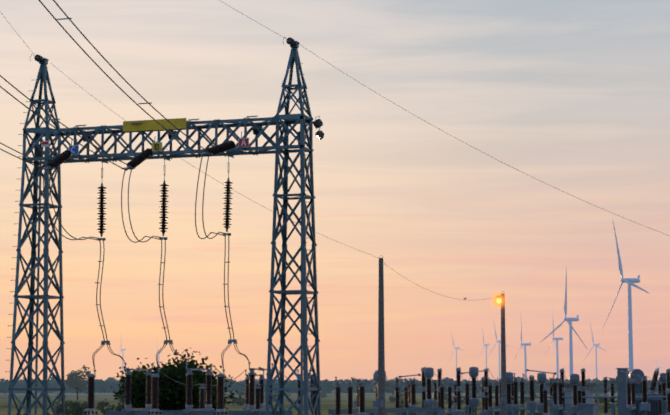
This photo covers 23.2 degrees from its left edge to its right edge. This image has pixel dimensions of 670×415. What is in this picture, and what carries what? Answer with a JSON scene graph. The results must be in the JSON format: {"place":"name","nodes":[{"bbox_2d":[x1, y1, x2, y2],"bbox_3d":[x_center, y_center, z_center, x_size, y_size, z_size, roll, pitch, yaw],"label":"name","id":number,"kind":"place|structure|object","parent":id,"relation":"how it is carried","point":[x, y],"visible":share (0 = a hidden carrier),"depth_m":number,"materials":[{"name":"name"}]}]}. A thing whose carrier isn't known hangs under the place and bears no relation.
{"place":"outdoors","nodes":[
{"label":"outdoors","id":0,"kind":"place"},
{"bbox_2d":[0,392,667,414],"bbox_3d":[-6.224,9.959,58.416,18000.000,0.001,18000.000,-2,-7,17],"label":"ground","id":1,"kind":"structure","parent":0,"point":[328,401],"depth_m":421.16,"materials":[{"name":"green plant"}]},
{"bbox_2d":[64,365,90,399],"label":"tree","id":2,"kind":"object","parent":1,"relation":"on","point":[72,381],"depth_m":509.86,"materials":[{"name":"green plant"}]},
{"bbox_2d":[106,349,237,410],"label":"bush","id":3,"kind":"object","parent":1,"relation":"on","point":[172,395],"visible":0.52,"depth_m":113.67,"materials":[{"name":"green plant"}]},
{"bbox_2d":[0,375,666,393],"bbox_3d":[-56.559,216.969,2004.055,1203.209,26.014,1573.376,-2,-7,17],"label":"treeline","id":4,"kind":"object","parent":1,"relation":"on","point":[108,383],"visible":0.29,"depth_m":1327.69,"materials":[{"name":"green plant"}]},
{"bbox_2d":[32,390,666,414],"bbox_3d":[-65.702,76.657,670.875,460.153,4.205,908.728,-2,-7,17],"label":"field bushes","id":5,"kind":"object","parent":1,"relation":"on","point":[76,408],"depth_m":260.59,"materials":[{"name":"green plant"}]},
{"bbox_2d":[451,334,461,379],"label":"wind turbine","id":6,"kind":"object","parent":1,"relation":"on","point":[456,348],"visible":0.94,"depth_m":4726.64,"materials":[{"name":"white metal"}]},
{"bbox_2d":[480,329,489,367],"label":"wind turbine","id":7,"kind":"object","parent":1,"relation":"on","point":[486,345],"visible":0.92,"depth_m":4367.94,"materials":[{"name":"white metal"}]},
{"bbox_2d":[488,320,507,377],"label":"wind turbine","id":8,"kind":"object","parent":1,"relation":"on","point":[499,341],"visible":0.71,"depth_m":3900.02,"materials":[{"name":"white metal"}]},
{"bbox_2d":[514,324,530,378],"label":"wind turbine","id":9,"kind":"object","parent":1,"relation":"on","point":[525,356],"visible":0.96,"depth_m":2653.00,"materials":[{"name":"white metal"}]},
{"bbox_2d":[546,303,562,377],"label":"wind turbine","id":10,"kind":"object","parent":1,"relation":"on","point":[557,356],"visible":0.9,"depth_m":2576.03,"materials":[{"name":"white metal"}]},
{"bbox_2d":[541,270,587,374],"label":"wind turbine","id":11,"kind":"object","parent":1,"relation":"on","point":[570,319],"visible":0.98,"depth_m":1692.97,"materials":[{"name":"white metal"}]},
{"bbox_2d":[583,323,605,377],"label":"wind turbine","id":12,"kind":"object","parent":1,"relation":"on","point":[596,345],"visible":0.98,"depth_m":3722.23,"materials":[{"name":"white metal"}]},
{"bbox_2d":[602,218,649,371],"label":"wind turbine","id":13,"kind":"object","parent":1,"relation":"on","point":[630,281],"visible":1,"depth_m":1365.79,"materials":[{"name":"white metal"}]},
{"bbox_2d":[0,0,669,381],"label":"sky","id":14,"kind":"structure","parent":0,"point":[573,96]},
{"bbox_2d":[546,383,596,414],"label":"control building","id":15,"kind":"structure","parent":0,"point":[568,402],"depth_m":130.50,"materials":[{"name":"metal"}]},
{"label":"yard gravel","id":16,"kind":"object","parent":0,"visible":0},
{"bbox_2d":[82,370,98,414],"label":"insulator","id":17,"kind":"object","parent":16,"relation":"on","point":[91,393],"visible":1,"depth_m":58.84,"materials":[{"name":"ceramic"}]},
{"bbox_2d":[147,370,162,414],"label":"insulator","id":18,"kind":"object","parent":16,"relation":"on","point":[155,390],"visible":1,"depth_m":58.10,"materials":[{"name":"ceramic"}]},
{"bbox_2d":[3,37,323,414],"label":"gantry","id":19,"kind":"object","parent":16,"relation":"on","point":[143,127],"visible":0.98,"depth_m":59.34,"materials":[{"name":"metal"}]},
{"bbox_2d":[42,140,242,170],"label":"strain insulators","id":20,"kind":"object","parent":19,"relation":"attached to","point":[135,162],"visible":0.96,"depth_m":57.49,"materials":[{"name":"ceramic"}]},
{"bbox_2d":[95,152,233,240],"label":"jumper insulators","id":21,"kind":"object","parent":19,"relation":"attached to","point":[163,207],"visible":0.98,"depth_m":59.45,"materials":[{"name":"ceramic"}]},
{"bbox_2d":[0,0,669,344],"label":"conductors","id":22,"kind":"object","parent":19,"relation":"attached to","point":[169,341],"visible":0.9,"depth_m":56.76,"materials":[{"name":"metal"}]},
{"bbox_2d":[105,410,292,414],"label":"disconnector frame","id":23,"kind":"object","parent":16,"relation":"on","point":[210,412],"visible":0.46,"depth_m":61.20,"materials":[{"name":"metal"}]},
{"bbox_2d":[121,363,153,411],"bbox_3d":[-7.550,6.932,62.891,0.289,1.845,2.650,-2,-7,17],"label":"disconnector","id":24,"kind":"object","parent":23,"relation":"on","point":[128,390],"visible":0.96,"depth_m":62.27,"materials":[{"name":"metal"}]},
{"bbox_2d":[183,363,214,412],"bbox_3d":[-5.165,6.849,62.145,0.289,1.845,2.650,-2,-7,17],"label":"disconnector","id":25,"kind":"object","parent":23,"relation":"on","point":[189,394],"visible":0.96,"depth_m":61.66,"materials":[{"name":"metal"}]},
{"bbox_2d":[246,362,272,412],"bbox_3d":[-2.781,6.766,61.399,0.289,1.845,2.650,-2,-7,17],"label":"disconnector","id":26,"kind":"object","parent":23,"relation":"on","point":[251,401],"visible":0.65,"depth_m":60.40,"materials":[{"name":"metal"}]},
{"bbox_2d":[199,384,204,408],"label":"post insulator","id":27,"kind":"object","parent":16,"relation":"on","point":[202,396],"visible":0.73,"depth_m":68.91,"materials":[{"name":"ceramic"}]},
{"bbox_2d":[213,369,227,414],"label":"insulator","id":28,"kind":"object","parent":16,"relation":"on","point":[220,396],"visible":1,"depth_m":57.35,"materials":[{"name":"ceramic"}]},
{"bbox_2d":[255,384,260,408],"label":"post insulator","id":29,"kind":"object","parent":16,"relation":"on","point":[257,396],"visible":0.65,"depth_m":68.16,"materials":[{"name":"ceramic"}]},
{"bbox_2d":[311,384,317,414],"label":"post insulator","id":30,"kind":"object","parent":16,"relation":"on","point":[314,399],"visible":0.54,"depth_m":67.40,"materials":[{"name":"ceramic"}]},
{"bbox_2d":[355,383,359,408],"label":"insulator","id":31,"kind":"object","parent":16,"relation":"on","point":[358,400],"visible":0.52,"depth_m":90.59,"materials":[{"name":"ceramic"}]},
{"bbox_2d":[354,378,360,406],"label":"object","id":32,"kind":"object","parent":16,"relation":"on","point":[355,402],"visible":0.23,"depth_m":106.49,"materials":[{"name":"metal"}]},
{"bbox_2d":[355,381,368,414],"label":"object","id":33,"kind":"object","parent":16,"relation":"on","point":[362,386],"visible":0.94,"depth_m":71.69,"materials":[{"name":"ceramic"}]},
{"bbox_2d":[373,373,377,407],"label":"current transformer","id":34,"kind":"object","parent":16,"relation":"on","point":[375,403],"visible":0.33,"depth_m":102.46,"materials":[{"name":"metal"}]},
{"bbox_2d":[377,255,384,414],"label":"concrete pole","id":35,"kind":"object","parent":16,"relation":"on","point":[381,382],"visible":1,"depth_m":62.64,"materials":[{"name":"concrete"}]},
{"bbox_2d":[375,370,386,414],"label":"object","id":36,"kind":"object","parent":16,"relation":"on","point":[376,373],"visible":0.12,"depth_m":76.67,"materials":[{"name":"metal"}]},
{"bbox_2d":[408,382,410,414],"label":"insulator","id":37,"kind":"object","parent":16,"relation":"on","point":[409,399],"visible":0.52,"depth_m":100.40,"materials":[{"name":"ceramic"}]},
{"bbox_2d":[408,379,418,414],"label":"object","id":38,"kind":"object","parent":16,"relation":"on","point":[413,395],"visible":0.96,"depth_m":86.45,"materials":[{"name":"ceramic"}]},
{"bbox_2d":[417,367,429,414],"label":"yard breaker","id":39,"kind":"object","parent":16,"relation":"on","point":[423,390],"visible":0.65,"depth_m":91.40,"materials":[{"name":"metal"}]},
{"bbox_2d":[423,367,434,414],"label":"current transformer","id":40,"kind":"object","parent":16,"relation":"on","point":[428,402],"visible":0.94,"depth_m":88.38,"materials":[{"name":"metal"}]},
{"bbox_2d":[433,380,437,406],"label":"insulator","id":41,"kind":"object","parent":16,"relation":"on","point":[435,392],"visible":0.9,"depth_m":108.24,"materials":[{"name":"metal"}]},
{"bbox_2d":[437,368,445,414],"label":"yard breaker","id":42,"kind":"object","parent":16,"relation":"on","point":[439,371],"visible":0.58,"depth_m":97.34,"materials":[{"name":"metal"}]},
{"bbox_2d":[454,383,456,410],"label":"insulator","id":43,"kind":"object","parent":16,"relation":"on","point":[455,401],"visible":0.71,"depth_m":102.13,"materials":[{"name":"metal"}]},
{"bbox_2d":[453,367,464,414],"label":"yard breaker","id":44,"kind":"object","parent":16,"relation":"on","point":[458,411],"visible":0.94,"depth_m":94.20,"materials":[{"name":"metal"}]},
{"bbox_2d":[465,381,469,414],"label":"insulator","id":45,"kind":"object","parent":16,"relation":"on","point":[467,395],"visible":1,"depth_m":88.23,"materials":[{"name":"ceramic"}]},
{"bbox_2d":[469,367,479,414],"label":"current transformer","id":46,"kind":"object","parent":16,"relation":"on","point":[474,401],"visible":0.98,"depth_m":90.15,"materials":[{"name":"metal"}]},
{"bbox_2d":[478,377,484,414],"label":"insulator","id":47,"kind":"object","parent":16,"relation":"on","point":[483,393],"visible":0.65,"depth_m":111.84,"materials":[{"name":"metal"}]},
{"bbox_2d":[480,368,488,414],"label":"yard breaker","id":48,"kind":"object","parent":16,"relation":"on","point":[485,390],"visible":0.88,"depth_m":96.01,"materials":[{"name":"metal"}]},
{"bbox_2d":[328,369,666,414],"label":"busbars","id":49,"kind":"object","parent":16,"relation":"on","point":[406,411],"visible":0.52,"depth_m":81.86,"materials":[{"name":"metal"}]},
{"bbox_2d":[92,343,669,414],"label":"equipment cables","id":50,"kind":"object","parent":49,"relation":"on","point":[578,385],"visible":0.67,"depth_m":85.87,"materials":[{"name":"grey metal"}]},
{"bbox_2d":[243,370,265,409],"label":"disconnector","id":51,"kind":"object","parent":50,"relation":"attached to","point":[261,381],"visible":0.79,"depth_m":75.55,"materials":[{"name":"metal"}]},
{"bbox_2d":[295,369,314,409],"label":"disconnector","id":52,"kind":"object","parent":50,"relation":"attached to","point":[298,393],"visible":0.35,"depth_m":73.47,"materials":[{"name":"metal"}]},
{"bbox_2d":[499,379,500,414],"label":"insulator","id":53,"kind":"object","parent":16,"relation":"on","point":[499,397],"visible":0.46,"depth_m":93.96,"materials":[{"name":"ceramic"}]},
{"bbox_2d":[495,291,506,414],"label":"concrete lamp pole","id":54,"kind":"object","parent":16,"relation":"on","point":[499,300],"visible":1,"depth_m":79.13,"materials":[{"name":"concrete"}]},
{"bbox_2d":[506,372,513,414],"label":"current transformer","id":55,"kind":"object","parent":16,"relation":"on","point":[509,376],"visible":0.83,"depth_m":87.93,"materials":[{"name":"metal"}]},
{"bbox_2d":[511,382,513,403],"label":"insulator","id":56,"kind":"object","parent":16,"relation":"on","point":[512,393],"visible":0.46,"depth_m":109.71,"materials":[{"name":"metal"}]},
{"bbox_2d":[512,410,524,414],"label":"disconnector support","id":57,"kind":"object","parent":16,"relation":"on","point":[522,412],"visible":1,"depth_m":85.49,"materials":[{"name":"metal"}]},
{"bbox_2d":[512,373,525,409],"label":"disconnect switch","id":58,"kind":"object","parent":57,"relation":"on","point":[522,399],"visible":1,"depth_m":84.53,"materials":[{"name":"metal"}]},
{"bbox_2d":[527,375,537,414],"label":"current transformer","id":59,"kind":"object","parent":16,"relation":"on","point":[532,405],"visible":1,"depth_m":87.75,"materials":[{"name":"metal"}]},
{"bbox_2d":[537,373,545,414],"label":"current transformer","id":60,"kind":"object","parent":16,"relation":"on","point":[542,377],"visible":0.79,"depth_m":92.64,"materials":[{"name":"metal"}]},
{"bbox_2d":[542,386,549,414],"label":"insulator","id":61,"kind":"object","parent":16,"relation":"on","point":[545,403],"visible":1,"depth_m":81.78,"materials":[{"name":"metal"}]},
{"bbox_2d":[548,378,552,414],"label":"current transformer","id":62,"kind":"object","parent":16,"relation":"on","point":[550,402],"visible":0.65,"depth_m":107.32,"materials":[{"name":"ceramic"}]},
{"bbox_2d":[553,410,562,414],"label":"electrical cabinet","id":63,"kind":"object","parent":16,"relation":"on","point":[555,412],"visible":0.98,"depth_m":88.36,"materials":[{"name":"metal"}]},
{"bbox_2d":[552,375,563,409],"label":"disconnect switch","id":64,"kind":"object","parent":63,"relation":"on","point":[560,395],"visible":1,"depth_m":87.99,"materials":[{"name":"metal"}]},
{"bbox_2d":[558,368,567,414],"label":"yard breaker","id":65,"kind":"object","parent":16,"relation":"on","point":[561,371],"visible":0.6,"depth_m":94.50,"materials":[{"name":"metal"}]},
{"bbox_2d":[570,374,579,414],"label":"current transformer","id":66,"kind":"object","parent":16,"relation":"on","point":[574,379],"visible":0.9,"depth_m":89.40,"materials":[{"name":"metal"}]},
{"bbox_2d":[576,387,581,414],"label":"insulator","id":67,"kind":"object","parent":16,"relation":"on","point":[579,389],"visible":0.62,"depth_m":83.50,"materials":[{"name":"metal"}]},
{"bbox_2d":[580,368,585,402],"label":"insulator","id":68,"kind":"object","parent":16,"relation":"on","point":[583,379],"visible":0.6,"depth_m":97.28,"materials":[{"name":"ceramic"}]},
{"bbox_2d":[577,403,599,414],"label":"control cabinet","id":69,"kind":"object","parent":16,"relation":"on","point":[588,408],"visible":1,"depth_m":81.22,"materials":[{"name":"metal"}]},
{"bbox_2d":[602,377,607,414],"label":"insulator","id":70,"kind":"object","parent":16,"relation":"on","point":[605,385],"visible":0.96,"depth_m":108.76,"materials":[{"name":"metal"}]},
{"bbox_2d":[610,381,614,414],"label":"insulator","id":71,"kind":"object","parent":16,"relation":"on","point":[612,392],"visible":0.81,"depth_m":98.89,"materials":[{"name":"ceramic"}]},
{"bbox_2d":[616,368,628,414],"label":"firewall panel","id":72,"kind":"object","parent":16,"relation":"on","point":[622,399],"visible":0.96,"depth_m":92.90,"materials":[{"name":"concrete"}]},
{"bbox_2d":[627,410,635,414],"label":"disconnector support","id":73,"kind":"object","parent":16,"relation":"on","point":[629,412],"visible":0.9,"depth_m":88.95,"materials":[{"name":"metal"}]},
{"bbox_2d":[626,375,635,409],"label":"yard disconnector","id":74,"kind":"object","parent":73,"relation":"on","point":[630,394],"visible":0.98,"depth_m":89.04,"materials":[{"name":"metal"}]},
{"bbox_2d":[640,375,650,414],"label":"current transformer","id":75,"kind":"object","parent":16,"relation":"on","point":[644,405],"visible":1,"depth_m":84.82,"materials":[{"name":"metal"}]},
{"bbox_2d":[628,368,663,414],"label":"power transformer","id":76,"kind":"object","parent":16,"relation":"on","point":[654,405],"visible":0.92,"depth_m":98.95,"materials":[{"name":"metal"}]},
{"bbox_2d":[658,382,661,393],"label":"insulator","id":77,"kind":"object","parent":16,"relation":"on","point":[660,388],"visible":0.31,"depth_m":100.33,"materials":[{"name":"metal"}]},
{"bbox_2d":[659,373,667,409],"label":"current transformer","id":78,"kind":"object","parent":16,"relation":"on","point":[663,377],"visible":0.73,"depth_m":102.16,"materials":[{"name":"metal"}]},
{"bbox_2d":[664,369,669,414],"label":"yard breaker","id":79,"kind":"object","parent":16,"relation":"on","point":[668,390],"visible":1,"depth_m":91.42,"materials":[{"name":"metal"}]},
{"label":"disconnect switch support","id":80,"kind":"object","parent":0,"visible":0},
{"bbox_2d":[335,377,352,414],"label":"yard disconnector","id":81,"kind":"object","parent":80,"relation":"on","point":[338,399],"visible":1,"depth_m":69.63,"materials":[{"name":"ceramic"}]},
{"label":"disconnect switch support","id":82,"kind":"object","parent":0,"visible":0},
{"bbox_2d":[394,379,409,414],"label":"yard disconnector","id":83,"kind":"object","parent":82,"relation":"on","point":[397,395],"visible":0.81,"depth_m":84.67,"materials":[{"name":"metal"}]},
{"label":"disconnect switch support","id":84,"kind":"object","parent":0,"visible":0},
{"bbox_2d":[439,379,452,413],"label":"yard disconnector","id":85,"kind":"object","parent":84,"relation":"on","point":[449,400],"visible":0.98,"depth_m":87.25,"materials":[{"name":"ceramic"}]},
{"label":"disconnect switch support","id":86,"kind":"object","parent":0,"visible":0},
{"bbox_2d":[487,378,499,411],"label":"yard disconnector","id":87,"kind":"object","parent":86,"relation":"on","point":[490,393],"visible":1,"depth_m":90.20,"materials":[{"name":"metal"}]}
]}

